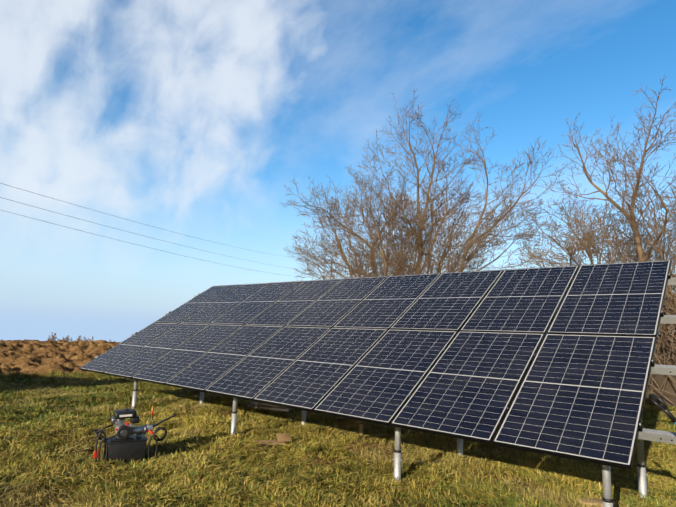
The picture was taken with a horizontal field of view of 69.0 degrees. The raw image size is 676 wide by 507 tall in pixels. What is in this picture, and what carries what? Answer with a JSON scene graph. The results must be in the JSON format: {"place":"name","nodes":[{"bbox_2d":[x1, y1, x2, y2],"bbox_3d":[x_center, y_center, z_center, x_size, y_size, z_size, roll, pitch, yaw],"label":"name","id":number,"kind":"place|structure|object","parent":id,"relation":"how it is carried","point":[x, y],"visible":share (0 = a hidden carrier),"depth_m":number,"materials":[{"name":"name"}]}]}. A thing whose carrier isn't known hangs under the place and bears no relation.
{"place":"outdoors","nodes":[
{"label":"outdoors","id":0,"kind":"place"},
{"bbox_2d":[0,339,675,506],"bbox_3d":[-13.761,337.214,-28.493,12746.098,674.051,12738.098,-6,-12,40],"label":"terrain","id":1,"kind":"structure","parent":0,"point":[25,356],"depth_m":8.34,"materials":[{"name":"green plant"}]},
{"bbox_2d":[48,332,61,340],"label":"tree","id":2,"kind":"object","parent":1,"relation":"on","point":[53,338],"visible":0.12,"depth_m":162.38,"materials":[{"name":"grey plant"}]},
{"bbox_2d":[93,406,176,463],"bbox_3d":[-2.407,2.165,5.853,0.934,0.650,0.308,5,-7,-29],"label":"hydraulic power pack","id":3,"kind":"object","parent":1,"relation":"on","point":[124,444],"visible":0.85,"depth_m":5.71,"materials":[{"name":"black paint"}]},
{"bbox_2d":[0,183,331,277],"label":"power line","id":4,"kind":"object","parent":1,"relation":"on","point":[127,231],"visible":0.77,"depth_m":28.09,"materials":[{"name":"grey metal"}]},
{"bbox_2d":[247,401,290,412],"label":"steel offcuts","id":5,"kind":"object","parent":1,"relation":"on","point":[273,408],"visible":0.58,"depth_m":9.30,"materials":[{"name":"grey metal"}]},
{"bbox_2d":[0,369,675,506],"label":"grass","id":6,"kind":"structure","parent":1,"relation":"on","point":[158,488],"depth_m":5.73,"materials":[{"name":"green plant"}]},
{"bbox_2d":[255,433,291,445],"bbox_3d":[-0.896,2.562,6.771,0.528,0.123,0.210,5,-9,-18],"label":"cardboard scrap","id":7,"kind":"object","parent":6,"relation":"on","point":[282,438],"visible":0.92,"depth_m":6.79,"materials":[{"name":"brown cardboard"}]},
{"bbox_2d":[579,498,614,506],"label":"wood block","id":8,"kind":"object","parent":6,"relation":"on","point":[594,501],"depth_m":4.80,"materials":[{"name":"beige wood"}]},
{"bbox_2d":[359,424,362,435],"bbox_3d":[0.355,2.718,7.409,0.074,0.283,0.024,5,-10,-22],"label":"post","id":9,"kind":"object","parent":1,"relation":"on","point":[361,427],"visible":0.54,"depth_m":7.41,"materials":[{"name":"brown metal"}]},
{"bbox_2d":[79,260,675,506],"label":"solar array","id":10,"kind":"object","parent":1,"relation":"on","point":[557,361],"visible":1,"depth_m":5.98,"materials":[{"name":"blue glass"}]},
{"bbox_2d":[280,89,566,280],"bbox_3d":[3.265,-1.377,20.182,10.674,12.752,13.108,4,-9,-13],"label":"tree","id":11,"kind":"object","parent":1,"relation":"on","point":[397,264],"visible":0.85,"depth_m":19.81,"materials":[{"name":"brown plant"}]},
{"bbox_2d":[487,75,675,341],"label":"tree","id":12,"kind":"object","parent":1,"relation":"on","point":[588,239],"visible":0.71,"depth_m":14.43,"materials":[{"name":"brown plant"}]},
{"bbox_2d":[645,273,675,406],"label":"brush pile","id":13,"kind":"object","parent":1,"relation":"on","point":[662,387],"visible":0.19,"depth_m":12.37,"materials":[{"name":"brown plant"}]},
{"bbox_2d":[648,394,675,424],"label":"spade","id":14,"kind":"object","parent":1,"relation":"on","point":[666,411],"visible":1,"depth_m":3.39,"materials":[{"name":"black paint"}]},
{"bbox_2d":[0,0,675,341],"label":"sky","id":15,"kind":"structure","parent":0,"point":[193,118],"materials":[{"name":"blue"}]}
]}

